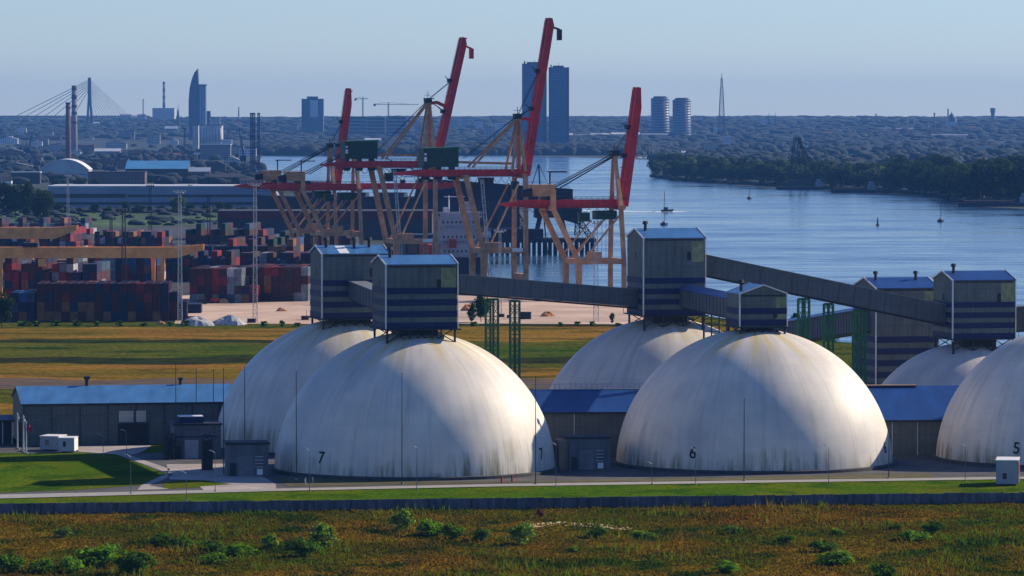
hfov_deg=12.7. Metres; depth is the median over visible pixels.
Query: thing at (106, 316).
shipping container
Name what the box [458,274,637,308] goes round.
conveyor gallery
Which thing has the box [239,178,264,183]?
city building
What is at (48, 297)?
shipping container
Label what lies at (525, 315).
skip
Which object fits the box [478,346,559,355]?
ditch
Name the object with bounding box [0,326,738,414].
field
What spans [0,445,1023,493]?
site paving
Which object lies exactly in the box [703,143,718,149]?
city building
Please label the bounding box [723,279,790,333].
transfer tower
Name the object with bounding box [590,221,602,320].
light mast
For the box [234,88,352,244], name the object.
quay crane
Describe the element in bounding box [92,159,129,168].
city building
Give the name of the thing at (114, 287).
shipping container
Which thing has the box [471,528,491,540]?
bush
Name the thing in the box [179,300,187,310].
shipping container
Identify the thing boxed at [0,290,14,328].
broadleaf tree
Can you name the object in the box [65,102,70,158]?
chimney
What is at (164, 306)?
shipping container
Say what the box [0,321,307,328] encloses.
hedge verge
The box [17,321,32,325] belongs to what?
hedge bush
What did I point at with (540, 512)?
bush
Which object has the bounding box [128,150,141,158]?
city building
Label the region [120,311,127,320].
shipping container
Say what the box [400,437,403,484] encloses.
lightning mast
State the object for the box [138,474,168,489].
paving
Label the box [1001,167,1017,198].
broadleaf tree
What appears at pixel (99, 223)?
green field
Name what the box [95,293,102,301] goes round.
shipping container
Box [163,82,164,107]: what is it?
chimney
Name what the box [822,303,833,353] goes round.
conveyor support
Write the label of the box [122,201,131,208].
broadleaf tree
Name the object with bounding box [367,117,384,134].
city building
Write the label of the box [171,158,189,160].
city building
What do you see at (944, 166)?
broadleaf tree
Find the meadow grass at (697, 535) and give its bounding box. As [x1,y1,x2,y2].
[0,501,1023,575]
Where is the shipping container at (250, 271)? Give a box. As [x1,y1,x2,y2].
[249,266,258,275]
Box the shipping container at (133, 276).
[130,273,136,280]
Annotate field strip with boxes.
[0,339,273,342]
[0,340,590,357]
[0,378,554,388]
[0,389,12,402]
[495,353,575,368]
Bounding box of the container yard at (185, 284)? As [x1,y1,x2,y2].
[1,226,217,321]
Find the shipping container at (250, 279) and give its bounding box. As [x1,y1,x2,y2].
[249,276,255,283]
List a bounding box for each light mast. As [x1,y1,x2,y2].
[64,175,70,213]
[106,217,115,246]
[116,209,130,281]
[146,185,154,229]
[173,190,185,320]
[203,195,213,244]
[248,183,260,320]
[494,230,505,313]
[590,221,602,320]
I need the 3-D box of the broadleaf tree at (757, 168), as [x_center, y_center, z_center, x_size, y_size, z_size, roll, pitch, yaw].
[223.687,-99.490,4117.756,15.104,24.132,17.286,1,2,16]
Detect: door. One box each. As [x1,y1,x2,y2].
[118,423,148,444]
[176,446,181,458]
[185,440,197,457]
[230,463,235,475]
[239,456,253,475]
[572,457,577,469]
[580,450,593,469]
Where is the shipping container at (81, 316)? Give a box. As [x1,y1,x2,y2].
[78,312,85,320]
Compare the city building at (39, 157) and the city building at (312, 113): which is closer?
the city building at (39, 157)
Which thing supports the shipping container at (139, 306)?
on the shipping container at (139, 316)
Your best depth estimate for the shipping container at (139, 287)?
1408.27 m
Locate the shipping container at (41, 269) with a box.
[36,263,46,271]
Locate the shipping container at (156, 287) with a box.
[152,282,161,292]
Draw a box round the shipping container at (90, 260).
[88,258,94,262]
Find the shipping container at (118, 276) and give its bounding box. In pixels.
[116,273,122,280]
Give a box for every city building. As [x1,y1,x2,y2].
[0,136,18,143]
[0,148,24,156]
[0,163,32,169]
[0,177,12,185]
[11,172,41,183]
[18,125,26,133]
[28,155,42,161]
[30,136,48,144]
[38,144,64,151]
[40,130,53,134]
[48,136,61,140]
[52,152,64,156]
[80,145,94,151]
[87,171,146,183]
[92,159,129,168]
[94,148,120,154]
[106,140,126,148]
[120,114,131,117]
[120,131,134,138]
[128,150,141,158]
[137,114,145,118]
[147,134,159,143]
[152,108,175,118]
[158,147,171,154]
[165,126,177,131]
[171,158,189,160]
[188,167,210,175]
[192,125,198,149]
[199,125,222,143]
[200,144,231,159]
[207,111,210,124]
[209,174,240,183]
[210,161,225,171]
[211,117,219,124]
[224,156,239,164]
[232,146,243,154]
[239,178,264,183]
[280,126,297,130]
[302,96,323,132]
[328,128,339,132]
[349,116,366,134]
[365,138,380,140]
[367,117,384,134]
[386,116,406,134]
[416,128,435,131]
[449,120,458,127]
[461,116,471,126]
[475,121,482,128]
[485,126,492,140]
[494,123,506,132]
[611,133,639,135]
[641,133,667,136]
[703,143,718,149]
[722,136,730,144]
[761,119,777,123]
[930,134,967,136]
[937,142,945,145]
[960,146,993,150]
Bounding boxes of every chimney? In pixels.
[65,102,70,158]
[71,86,77,150]
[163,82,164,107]
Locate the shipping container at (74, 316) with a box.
[70,312,77,320]
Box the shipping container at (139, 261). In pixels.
[136,258,142,264]
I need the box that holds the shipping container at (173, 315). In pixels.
[171,311,178,319]
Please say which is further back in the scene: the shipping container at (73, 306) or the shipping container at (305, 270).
the shipping container at (305, 270)
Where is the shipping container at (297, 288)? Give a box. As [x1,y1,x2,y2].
[294,284,300,292]
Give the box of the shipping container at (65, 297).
[62,293,69,301]
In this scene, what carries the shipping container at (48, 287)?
on the shipping container at (48, 297)
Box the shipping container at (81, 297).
[78,293,85,301]
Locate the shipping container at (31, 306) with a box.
[27,301,36,311]
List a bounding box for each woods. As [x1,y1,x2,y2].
[0,115,1023,152]
[0,142,268,224]
[253,140,658,155]
[647,139,1023,202]
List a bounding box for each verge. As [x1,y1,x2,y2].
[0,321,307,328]
[0,480,1023,503]
[458,323,717,326]
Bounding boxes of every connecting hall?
[529,384,641,456]
[866,384,958,454]
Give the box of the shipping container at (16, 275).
[12,271,20,280]
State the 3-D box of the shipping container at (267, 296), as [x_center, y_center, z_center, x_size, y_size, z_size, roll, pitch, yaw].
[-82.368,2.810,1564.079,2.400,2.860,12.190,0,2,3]
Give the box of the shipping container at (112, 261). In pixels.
[109,258,115,264]
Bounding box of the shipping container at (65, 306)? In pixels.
[62,302,69,311]
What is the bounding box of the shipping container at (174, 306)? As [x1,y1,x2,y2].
[171,300,179,310]
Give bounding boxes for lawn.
[0,452,163,492]
[140,444,162,452]
[162,480,227,488]
[277,473,934,485]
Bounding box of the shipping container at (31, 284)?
[28,281,35,288]
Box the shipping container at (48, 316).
[45,312,52,320]
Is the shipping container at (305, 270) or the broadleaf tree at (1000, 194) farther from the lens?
the broadleaf tree at (1000, 194)
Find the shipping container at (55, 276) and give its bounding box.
[52,272,58,280]
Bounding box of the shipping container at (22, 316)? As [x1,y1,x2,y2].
[19,312,26,320]
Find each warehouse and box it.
[10,376,232,445]
[47,184,278,208]
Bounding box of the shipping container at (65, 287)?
[62,282,71,292]
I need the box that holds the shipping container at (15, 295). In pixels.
[10,291,20,301]
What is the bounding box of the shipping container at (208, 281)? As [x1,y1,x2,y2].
[205,277,211,285]
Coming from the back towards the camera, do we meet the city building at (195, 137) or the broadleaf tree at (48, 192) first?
the city building at (195, 137)
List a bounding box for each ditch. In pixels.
[0,356,571,364]
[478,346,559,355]
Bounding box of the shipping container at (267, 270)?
[264,266,273,275]
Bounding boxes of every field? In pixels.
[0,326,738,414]
[1,210,217,228]
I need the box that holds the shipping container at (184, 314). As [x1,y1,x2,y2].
[179,310,187,319]
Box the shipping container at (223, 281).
[220,277,226,285]
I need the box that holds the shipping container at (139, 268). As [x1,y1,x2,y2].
[137,265,142,272]
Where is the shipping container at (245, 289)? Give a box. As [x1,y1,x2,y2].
[242,284,252,293]
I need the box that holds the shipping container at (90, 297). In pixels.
[86,293,94,301]
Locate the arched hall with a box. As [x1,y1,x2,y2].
[40,159,92,177]
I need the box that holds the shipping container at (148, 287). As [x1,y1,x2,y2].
[144,282,153,292]
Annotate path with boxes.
[0,477,1023,497]
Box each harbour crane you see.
[19,133,32,159]
[28,149,40,171]
[103,152,121,170]
[175,128,186,160]
[235,128,246,173]
[532,164,547,252]
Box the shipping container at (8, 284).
[5,281,11,288]
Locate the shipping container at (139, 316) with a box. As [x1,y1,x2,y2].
[136,312,143,320]
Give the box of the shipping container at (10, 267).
[5,263,16,271]
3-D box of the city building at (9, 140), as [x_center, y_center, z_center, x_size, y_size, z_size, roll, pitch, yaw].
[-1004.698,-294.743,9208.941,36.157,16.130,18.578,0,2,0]
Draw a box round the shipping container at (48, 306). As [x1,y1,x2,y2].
[45,302,52,311]
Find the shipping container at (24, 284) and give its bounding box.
[21,281,27,288]
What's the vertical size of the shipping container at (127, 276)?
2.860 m
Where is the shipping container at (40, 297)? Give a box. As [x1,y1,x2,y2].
[37,293,44,301]
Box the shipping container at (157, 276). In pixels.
[150,272,160,280]
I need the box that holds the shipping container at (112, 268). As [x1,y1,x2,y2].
[110,265,115,272]
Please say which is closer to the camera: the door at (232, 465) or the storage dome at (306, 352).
the door at (232, 465)
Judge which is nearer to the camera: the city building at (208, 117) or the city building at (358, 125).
the city building at (358, 125)
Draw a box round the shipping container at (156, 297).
[153,293,160,301]
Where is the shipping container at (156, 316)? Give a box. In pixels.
[153,311,160,320]
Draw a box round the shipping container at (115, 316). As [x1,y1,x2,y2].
[111,311,119,320]
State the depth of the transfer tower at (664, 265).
892.52 m
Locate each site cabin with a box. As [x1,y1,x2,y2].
[39,434,66,450]
[58,436,77,452]
[995,457,1019,485]
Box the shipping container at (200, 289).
[197,286,204,293]
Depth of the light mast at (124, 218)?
1462.96 m
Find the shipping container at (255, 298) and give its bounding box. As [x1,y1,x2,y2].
[249,293,260,302]
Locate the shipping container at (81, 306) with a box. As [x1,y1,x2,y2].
[78,302,85,311]
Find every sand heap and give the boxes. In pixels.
[219,298,228,302]
[460,304,468,310]
[541,312,554,316]
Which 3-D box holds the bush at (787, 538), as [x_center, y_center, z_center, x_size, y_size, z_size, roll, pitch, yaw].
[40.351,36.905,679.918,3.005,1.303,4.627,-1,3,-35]
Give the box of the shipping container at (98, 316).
[95,312,102,320]
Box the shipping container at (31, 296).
[27,291,36,301]
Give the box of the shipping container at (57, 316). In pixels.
[53,311,61,320]
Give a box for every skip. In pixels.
[247,318,255,322]
[521,312,530,318]
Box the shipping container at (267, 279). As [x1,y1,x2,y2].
[264,276,270,283]
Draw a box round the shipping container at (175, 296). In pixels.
[171,291,179,301]
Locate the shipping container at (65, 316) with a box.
[62,312,69,320]
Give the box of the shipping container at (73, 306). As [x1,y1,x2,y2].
[70,302,77,311]
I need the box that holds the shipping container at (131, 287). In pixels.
[128,282,136,292]
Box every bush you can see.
[0,552,28,572]
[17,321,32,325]
[27,556,55,572]
[32,321,39,325]
[49,321,60,325]
[52,526,71,536]
[59,555,83,571]
[72,320,82,325]
[72,541,127,566]
[109,547,160,573]
[115,320,122,325]
[146,531,172,546]
[170,536,193,546]
[180,320,189,325]
[198,539,221,550]
[199,551,230,562]
[222,542,257,554]
[258,533,278,548]
[261,321,268,325]
[281,534,323,556]
[307,521,339,547]
[388,508,416,530]
[415,517,443,534]
[439,522,465,538]
[470,321,478,325]
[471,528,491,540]
[507,520,538,544]
[536,507,544,517]
[565,546,578,551]
[584,524,609,537]
[625,530,656,536]
[707,559,744,572]
[723,525,742,533]
[775,534,795,541]
[807,539,841,551]
[810,547,856,565]
[827,528,844,533]
[868,562,897,575]
[887,523,904,529]
[895,529,931,540]
[919,520,948,533]
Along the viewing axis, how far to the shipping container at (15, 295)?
1407.26 m
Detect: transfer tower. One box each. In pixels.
[306,237,387,329]
[368,247,460,343]
[623,221,708,330]
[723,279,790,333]
[852,271,939,384]
[929,263,1018,354]
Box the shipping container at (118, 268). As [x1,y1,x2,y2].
[116,265,122,272]
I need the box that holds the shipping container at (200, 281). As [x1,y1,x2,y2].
[197,277,204,285]
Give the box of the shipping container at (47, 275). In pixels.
[43,271,51,280]
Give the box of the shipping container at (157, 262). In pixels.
[150,258,159,264]
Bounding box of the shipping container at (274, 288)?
[271,284,278,292]
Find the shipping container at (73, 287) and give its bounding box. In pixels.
[70,282,79,292]
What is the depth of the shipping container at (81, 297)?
1407.82 m
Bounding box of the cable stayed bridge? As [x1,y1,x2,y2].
[0,78,149,122]
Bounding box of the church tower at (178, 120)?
[177,109,179,125]
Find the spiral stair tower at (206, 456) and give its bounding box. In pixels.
[201,434,212,469]
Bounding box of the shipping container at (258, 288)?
[249,284,260,293]
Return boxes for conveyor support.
[484,298,498,358]
[509,300,520,378]
[797,298,809,339]
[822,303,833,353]
[852,309,866,384]
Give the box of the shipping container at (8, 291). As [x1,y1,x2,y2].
[5,289,11,296]
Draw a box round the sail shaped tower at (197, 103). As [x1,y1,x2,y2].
[189,69,206,139]
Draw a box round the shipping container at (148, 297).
[144,292,152,301]
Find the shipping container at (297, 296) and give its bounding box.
[294,293,300,300]
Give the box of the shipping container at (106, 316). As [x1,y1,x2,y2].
[103,312,110,320]
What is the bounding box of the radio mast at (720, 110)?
[718,74,724,133]
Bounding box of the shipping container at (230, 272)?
[227,267,237,276]
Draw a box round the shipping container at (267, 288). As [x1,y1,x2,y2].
[264,284,270,292]
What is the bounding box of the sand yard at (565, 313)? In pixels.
[174,295,688,323]
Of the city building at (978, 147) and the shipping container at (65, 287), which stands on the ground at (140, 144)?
the city building at (978, 147)
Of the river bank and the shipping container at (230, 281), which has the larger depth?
the shipping container at (230, 281)
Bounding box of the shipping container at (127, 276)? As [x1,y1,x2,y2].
[123,273,129,280]
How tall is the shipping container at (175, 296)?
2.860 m
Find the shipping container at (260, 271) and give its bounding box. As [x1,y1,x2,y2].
[256,266,266,275]
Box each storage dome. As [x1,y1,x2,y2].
[218,320,390,455]
[269,333,559,480]
[550,319,721,388]
[611,329,897,474]
[881,344,998,385]
[931,335,1023,467]
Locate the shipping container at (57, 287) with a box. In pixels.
[53,282,62,292]
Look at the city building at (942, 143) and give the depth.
8293.33 m
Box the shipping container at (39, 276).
[36,271,46,280]
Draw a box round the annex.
[0,415,14,443]
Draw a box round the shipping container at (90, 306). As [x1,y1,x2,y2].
[86,302,94,311]
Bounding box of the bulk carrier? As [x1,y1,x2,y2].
[257,192,522,226]
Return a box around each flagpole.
[15,413,19,449]
[21,415,25,452]
[24,421,31,453]
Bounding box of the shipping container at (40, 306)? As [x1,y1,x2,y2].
[37,302,44,311]
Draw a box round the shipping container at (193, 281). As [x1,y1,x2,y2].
[190,277,196,285]
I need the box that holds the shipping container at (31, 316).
[27,311,36,320]
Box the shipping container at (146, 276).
[143,273,149,280]
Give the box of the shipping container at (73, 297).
[70,293,77,301]
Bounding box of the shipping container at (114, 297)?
[111,293,118,301]
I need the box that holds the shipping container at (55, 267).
[52,263,61,271]
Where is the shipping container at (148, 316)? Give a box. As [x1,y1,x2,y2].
[144,311,152,320]
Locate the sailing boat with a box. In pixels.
[660,190,667,224]
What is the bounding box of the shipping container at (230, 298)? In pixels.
[227,294,234,302]
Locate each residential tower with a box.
[651,96,669,132]
[672,98,690,135]
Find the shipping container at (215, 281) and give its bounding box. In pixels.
[212,277,219,285]
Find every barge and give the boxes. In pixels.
[775,179,826,189]
[829,182,878,192]
[956,191,1023,206]
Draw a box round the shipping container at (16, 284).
[12,280,20,288]
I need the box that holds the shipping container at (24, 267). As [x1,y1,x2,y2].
[21,263,30,271]
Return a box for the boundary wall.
[0,492,1023,514]
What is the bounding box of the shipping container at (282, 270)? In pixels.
[279,266,288,275]
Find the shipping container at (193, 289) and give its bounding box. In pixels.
[190,286,196,293]
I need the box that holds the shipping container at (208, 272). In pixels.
[205,267,215,276]
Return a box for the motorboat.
[661,207,673,211]
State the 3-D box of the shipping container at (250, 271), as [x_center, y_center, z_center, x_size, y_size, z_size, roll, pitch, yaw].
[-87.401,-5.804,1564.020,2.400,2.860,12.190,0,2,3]
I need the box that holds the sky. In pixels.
[0,0,1023,116]
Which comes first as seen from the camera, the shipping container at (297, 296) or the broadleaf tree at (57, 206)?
the shipping container at (297, 296)
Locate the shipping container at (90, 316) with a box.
[86,311,94,320]
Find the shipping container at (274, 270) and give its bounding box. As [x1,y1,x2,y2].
[271,266,280,275]
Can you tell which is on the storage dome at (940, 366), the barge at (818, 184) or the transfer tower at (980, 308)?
the transfer tower at (980, 308)
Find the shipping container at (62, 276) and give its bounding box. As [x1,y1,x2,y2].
[59,272,65,280]
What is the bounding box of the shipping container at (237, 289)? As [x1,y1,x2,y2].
[234,284,245,293]
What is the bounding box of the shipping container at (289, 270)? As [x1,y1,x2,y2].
[286,266,295,275]
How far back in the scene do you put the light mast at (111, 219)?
1951.31 m
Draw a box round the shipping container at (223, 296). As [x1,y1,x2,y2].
[220,294,226,298]
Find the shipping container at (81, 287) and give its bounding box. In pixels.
[78,282,87,292]
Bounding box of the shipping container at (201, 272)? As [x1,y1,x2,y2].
[197,267,207,276]
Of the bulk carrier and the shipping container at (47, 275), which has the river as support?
the bulk carrier
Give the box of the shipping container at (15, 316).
[10,312,18,320]
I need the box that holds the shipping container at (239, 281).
[234,276,245,285]
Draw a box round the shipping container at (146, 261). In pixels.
[143,258,149,264]
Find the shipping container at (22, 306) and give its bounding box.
[19,302,26,311]
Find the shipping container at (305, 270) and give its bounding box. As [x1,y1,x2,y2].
[301,266,309,275]
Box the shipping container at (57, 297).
[53,293,61,301]
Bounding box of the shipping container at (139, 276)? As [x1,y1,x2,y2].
[137,273,142,280]
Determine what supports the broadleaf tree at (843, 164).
on the land
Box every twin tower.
[522,61,546,142]
[549,65,568,143]
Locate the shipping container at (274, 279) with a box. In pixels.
[271,276,278,283]
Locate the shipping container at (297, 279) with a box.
[294,276,300,283]
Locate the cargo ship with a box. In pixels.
[389,195,483,273]
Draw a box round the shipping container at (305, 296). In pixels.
[301,292,309,300]
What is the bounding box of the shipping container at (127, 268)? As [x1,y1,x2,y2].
[123,265,129,272]
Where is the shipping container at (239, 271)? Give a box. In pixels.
[234,267,245,276]
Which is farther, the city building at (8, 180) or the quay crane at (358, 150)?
the city building at (8, 180)
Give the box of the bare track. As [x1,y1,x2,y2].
[531,521,629,529]
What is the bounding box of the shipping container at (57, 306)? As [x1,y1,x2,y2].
[53,302,61,311]
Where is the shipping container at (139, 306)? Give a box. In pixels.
[136,302,143,311]
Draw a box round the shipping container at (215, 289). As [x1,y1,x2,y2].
[212,286,219,293]
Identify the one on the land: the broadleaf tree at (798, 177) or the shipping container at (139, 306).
the broadleaf tree at (798, 177)
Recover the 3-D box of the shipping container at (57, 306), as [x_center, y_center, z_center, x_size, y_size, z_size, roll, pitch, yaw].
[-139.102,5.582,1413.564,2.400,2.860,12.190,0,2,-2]
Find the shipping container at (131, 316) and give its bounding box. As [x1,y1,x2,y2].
[128,312,135,320]
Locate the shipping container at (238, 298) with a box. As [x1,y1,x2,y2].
[235,294,241,302]
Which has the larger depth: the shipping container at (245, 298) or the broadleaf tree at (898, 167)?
the broadleaf tree at (898, 167)
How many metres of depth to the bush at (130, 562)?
631.66 m
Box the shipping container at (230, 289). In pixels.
[227,286,233,293]
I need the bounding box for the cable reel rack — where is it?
[163,433,175,458]
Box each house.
[30,140,42,145]
[71,150,80,153]
[170,139,177,144]
[221,139,231,143]
[239,148,256,155]
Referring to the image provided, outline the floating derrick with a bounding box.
[787,137,810,185]
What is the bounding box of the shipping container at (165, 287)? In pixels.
[161,282,169,292]
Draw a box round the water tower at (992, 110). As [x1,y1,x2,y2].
[990,108,994,118]
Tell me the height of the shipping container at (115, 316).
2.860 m
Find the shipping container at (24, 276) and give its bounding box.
[21,272,27,280]
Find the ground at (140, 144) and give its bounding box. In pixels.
[0,116,1023,575]
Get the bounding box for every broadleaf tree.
[0,181,14,216]
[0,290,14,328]
[7,183,28,216]
[14,181,35,214]
[31,189,54,217]
[45,190,54,210]
[49,179,60,184]
[52,203,64,209]
[73,177,86,183]
[89,203,99,213]
[91,179,99,183]
[104,206,111,211]
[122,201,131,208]
[133,204,145,212]
[169,195,185,213]
[185,203,194,208]
[216,202,225,208]
[225,203,232,208]
[466,302,475,321]
[473,296,488,321]
[609,313,614,322]
[646,158,665,175]
[653,154,666,163]
[661,164,669,174]
[665,165,677,176]
[666,153,677,161]
[669,160,687,176]
[673,152,683,158]
[681,155,696,164]
[681,163,695,177]
[688,166,700,178]
[694,158,705,165]
[696,159,713,177]
[704,165,718,178]
[710,158,719,177]
[713,162,726,178]
[718,156,730,164]
[723,164,739,179]
[728,157,735,164]
[733,164,750,180]
[734,157,747,165]
[742,164,758,179]
[744,158,763,167]
[755,163,766,185]
[758,163,775,181]
[770,160,784,167]
[772,169,784,183]
[775,163,787,182]
[781,162,807,179]
[794,169,804,179]
[796,158,809,165]
[807,162,817,172]
[810,170,826,185]
[820,161,836,169]
[821,165,832,183]
[824,166,847,186]
[836,159,851,167]
[842,168,854,185]
[852,169,864,185]
[853,162,870,173]
[859,169,877,185]
[863,163,884,186]
[878,166,892,187]
[879,167,900,188]
[885,154,906,166]
[891,162,909,188]
[895,164,915,189]
[907,164,927,191]
[914,156,928,160]
[916,160,931,188]
[916,170,932,191]
[921,160,934,170]
[923,154,940,161]
[923,167,943,191]
[929,154,950,161]
[934,155,954,167]
[935,164,948,169]
[935,166,961,194]
[946,167,970,197]
[948,161,960,166]
[952,170,984,198]
[953,163,972,171]
[967,164,990,197]
[973,157,994,197]
[978,164,990,197]
[981,171,1008,197]
[984,163,1006,198]
[992,159,1013,168]
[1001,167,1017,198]
[1005,155,1023,167]
[1008,166,1023,198]
[1013,162,1023,196]
[1014,156,1023,167]
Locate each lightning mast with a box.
[175,362,175,422]
[196,375,196,414]
[213,370,213,420]
[222,368,224,474]
[244,366,244,439]
[295,371,297,479]
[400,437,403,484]
[534,376,536,483]
[742,426,745,480]
[887,449,889,478]
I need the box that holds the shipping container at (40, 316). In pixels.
[37,312,44,320]
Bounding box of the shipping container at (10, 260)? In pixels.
[5,258,16,263]
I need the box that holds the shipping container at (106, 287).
[103,282,112,292]
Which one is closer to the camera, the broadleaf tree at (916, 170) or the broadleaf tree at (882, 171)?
the broadleaf tree at (916, 170)
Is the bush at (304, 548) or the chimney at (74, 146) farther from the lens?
the chimney at (74, 146)
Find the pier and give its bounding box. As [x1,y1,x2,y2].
[484,229,595,254]
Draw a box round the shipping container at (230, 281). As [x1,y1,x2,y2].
[227,277,234,285]
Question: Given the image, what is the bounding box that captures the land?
[0,154,1023,209]
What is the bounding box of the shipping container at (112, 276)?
[110,273,115,280]
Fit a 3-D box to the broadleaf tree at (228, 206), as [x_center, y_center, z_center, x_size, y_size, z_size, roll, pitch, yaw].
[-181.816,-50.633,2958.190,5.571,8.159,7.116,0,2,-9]
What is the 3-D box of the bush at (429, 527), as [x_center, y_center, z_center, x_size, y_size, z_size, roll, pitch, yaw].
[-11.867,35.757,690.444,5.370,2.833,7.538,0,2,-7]
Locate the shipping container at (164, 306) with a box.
[161,301,169,311]
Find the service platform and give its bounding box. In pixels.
[703,312,726,337]
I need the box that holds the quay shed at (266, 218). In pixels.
[217,209,432,239]
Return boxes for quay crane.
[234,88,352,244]
[260,138,454,245]
[320,37,473,254]
[394,18,561,279]
[499,87,641,288]
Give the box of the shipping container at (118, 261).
[116,258,122,264]
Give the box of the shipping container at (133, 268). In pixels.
[130,265,136,272]
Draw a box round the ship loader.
[414,178,593,236]
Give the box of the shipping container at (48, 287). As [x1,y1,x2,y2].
[45,282,54,292]
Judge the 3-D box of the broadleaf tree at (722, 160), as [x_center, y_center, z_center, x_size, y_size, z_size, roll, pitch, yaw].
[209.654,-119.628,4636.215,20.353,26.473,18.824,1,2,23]
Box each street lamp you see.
[124,454,131,493]
[180,471,186,500]
[306,448,310,490]
[692,448,696,484]
[962,444,965,481]
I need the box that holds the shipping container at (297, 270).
[294,266,303,275]
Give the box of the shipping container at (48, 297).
[45,293,52,301]
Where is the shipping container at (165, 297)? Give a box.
[161,292,169,301]
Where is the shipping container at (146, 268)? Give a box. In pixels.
[143,265,149,272]
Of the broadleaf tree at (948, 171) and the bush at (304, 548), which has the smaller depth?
the bush at (304, 548)
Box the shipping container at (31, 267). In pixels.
[28,263,35,271]
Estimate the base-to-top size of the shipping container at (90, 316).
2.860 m
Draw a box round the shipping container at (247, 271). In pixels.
[244,266,251,275]
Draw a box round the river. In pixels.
[255,155,1023,346]
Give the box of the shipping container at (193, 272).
[190,267,200,276]
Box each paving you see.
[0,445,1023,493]
[78,445,169,471]
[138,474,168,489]
[166,464,275,489]
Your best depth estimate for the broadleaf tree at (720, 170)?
4293.47 m
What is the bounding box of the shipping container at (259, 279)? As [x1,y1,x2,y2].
[256,276,263,283]
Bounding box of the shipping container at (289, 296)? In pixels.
[286,293,293,300]
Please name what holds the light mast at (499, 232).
on the sand yard at (565, 313)
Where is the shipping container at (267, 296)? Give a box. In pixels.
[264,293,270,300]
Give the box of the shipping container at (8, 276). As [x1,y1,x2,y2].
[5,271,15,280]
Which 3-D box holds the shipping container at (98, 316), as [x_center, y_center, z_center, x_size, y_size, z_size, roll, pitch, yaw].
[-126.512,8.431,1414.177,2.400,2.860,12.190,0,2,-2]
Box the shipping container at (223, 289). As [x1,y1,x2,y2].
[220,286,226,293]
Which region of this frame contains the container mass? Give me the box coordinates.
[0,217,358,312]
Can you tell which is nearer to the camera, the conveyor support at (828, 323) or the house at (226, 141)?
the conveyor support at (828, 323)
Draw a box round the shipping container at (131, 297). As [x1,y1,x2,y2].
[128,293,135,301]
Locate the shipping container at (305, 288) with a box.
[301,284,309,292]
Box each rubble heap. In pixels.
[178,316,214,325]
[213,315,246,324]
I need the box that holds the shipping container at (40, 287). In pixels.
[37,282,46,292]
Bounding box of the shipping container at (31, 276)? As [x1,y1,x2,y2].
[28,272,35,280]
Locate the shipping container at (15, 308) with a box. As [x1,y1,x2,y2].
[11,302,18,311]
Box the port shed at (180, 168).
[125,161,190,176]
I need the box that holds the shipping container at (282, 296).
[279,293,285,300]
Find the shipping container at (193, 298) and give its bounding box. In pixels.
[190,294,196,302]
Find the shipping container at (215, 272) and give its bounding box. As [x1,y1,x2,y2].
[212,267,222,276]
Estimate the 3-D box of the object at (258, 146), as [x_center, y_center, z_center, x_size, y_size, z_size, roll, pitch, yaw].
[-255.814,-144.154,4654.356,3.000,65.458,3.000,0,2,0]
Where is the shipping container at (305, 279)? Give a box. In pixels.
[301,275,309,283]
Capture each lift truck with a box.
[196,292,206,303]
[209,291,219,302]
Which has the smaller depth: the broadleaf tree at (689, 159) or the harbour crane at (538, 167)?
the harbour crane at (538, 167)
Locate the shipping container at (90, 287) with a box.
[86,282,95,292]
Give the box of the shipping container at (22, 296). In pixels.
[19,291,28,301]
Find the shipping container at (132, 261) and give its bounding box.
[130,258,135,264]
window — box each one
[119,411,133,421]
[136,410,145,421]
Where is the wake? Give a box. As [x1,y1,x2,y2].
[583,210,682,211]
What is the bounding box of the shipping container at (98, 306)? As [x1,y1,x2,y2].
[95,302,102,311]
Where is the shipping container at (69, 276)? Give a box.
[66,272,73,280]
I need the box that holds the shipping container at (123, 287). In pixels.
[119,282,128,292]
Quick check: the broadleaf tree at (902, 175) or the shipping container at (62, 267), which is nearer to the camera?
the shipping container at (62, 267)
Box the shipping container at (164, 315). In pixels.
[161,311,168,320]
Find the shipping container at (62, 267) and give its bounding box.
[59,263,65,271]
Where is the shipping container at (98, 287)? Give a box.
[95,282,103,292]
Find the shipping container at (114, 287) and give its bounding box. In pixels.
[111,282,120,292]
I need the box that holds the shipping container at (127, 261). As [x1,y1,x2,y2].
[123,258,129,264]
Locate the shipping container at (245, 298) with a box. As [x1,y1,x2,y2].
[242,294,248,302]
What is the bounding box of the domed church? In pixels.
[946,112,956,124]
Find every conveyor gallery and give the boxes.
[348,280,372,308]
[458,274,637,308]
[678,284,726,317]
[706,254,945,325]
[774,308,869,341]
[1016,305,1023,331]
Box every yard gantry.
[0,225,77,261]
[0,242,203,296]
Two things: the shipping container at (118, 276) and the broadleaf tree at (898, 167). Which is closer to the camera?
the shipping container at (118, 276)
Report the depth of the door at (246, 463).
803.65 m
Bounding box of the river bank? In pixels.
[813,340,851,368]
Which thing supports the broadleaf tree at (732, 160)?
on the land
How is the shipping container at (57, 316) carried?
on the container yard at (185, 284)
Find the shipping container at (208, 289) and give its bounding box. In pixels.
[205,286,211,293]
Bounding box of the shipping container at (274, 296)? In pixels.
[271,293,278,300]
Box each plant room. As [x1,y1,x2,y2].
[169,415,221,458]
[224,440,269,475]
[554,434,611,469]
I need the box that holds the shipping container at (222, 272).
[219,267,230,276]
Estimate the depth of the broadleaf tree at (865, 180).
3818.45 m
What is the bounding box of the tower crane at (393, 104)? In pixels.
[373,102,418,115]
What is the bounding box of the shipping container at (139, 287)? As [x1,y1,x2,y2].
[136,282,144,292]
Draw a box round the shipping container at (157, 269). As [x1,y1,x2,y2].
[150,265,160,272]

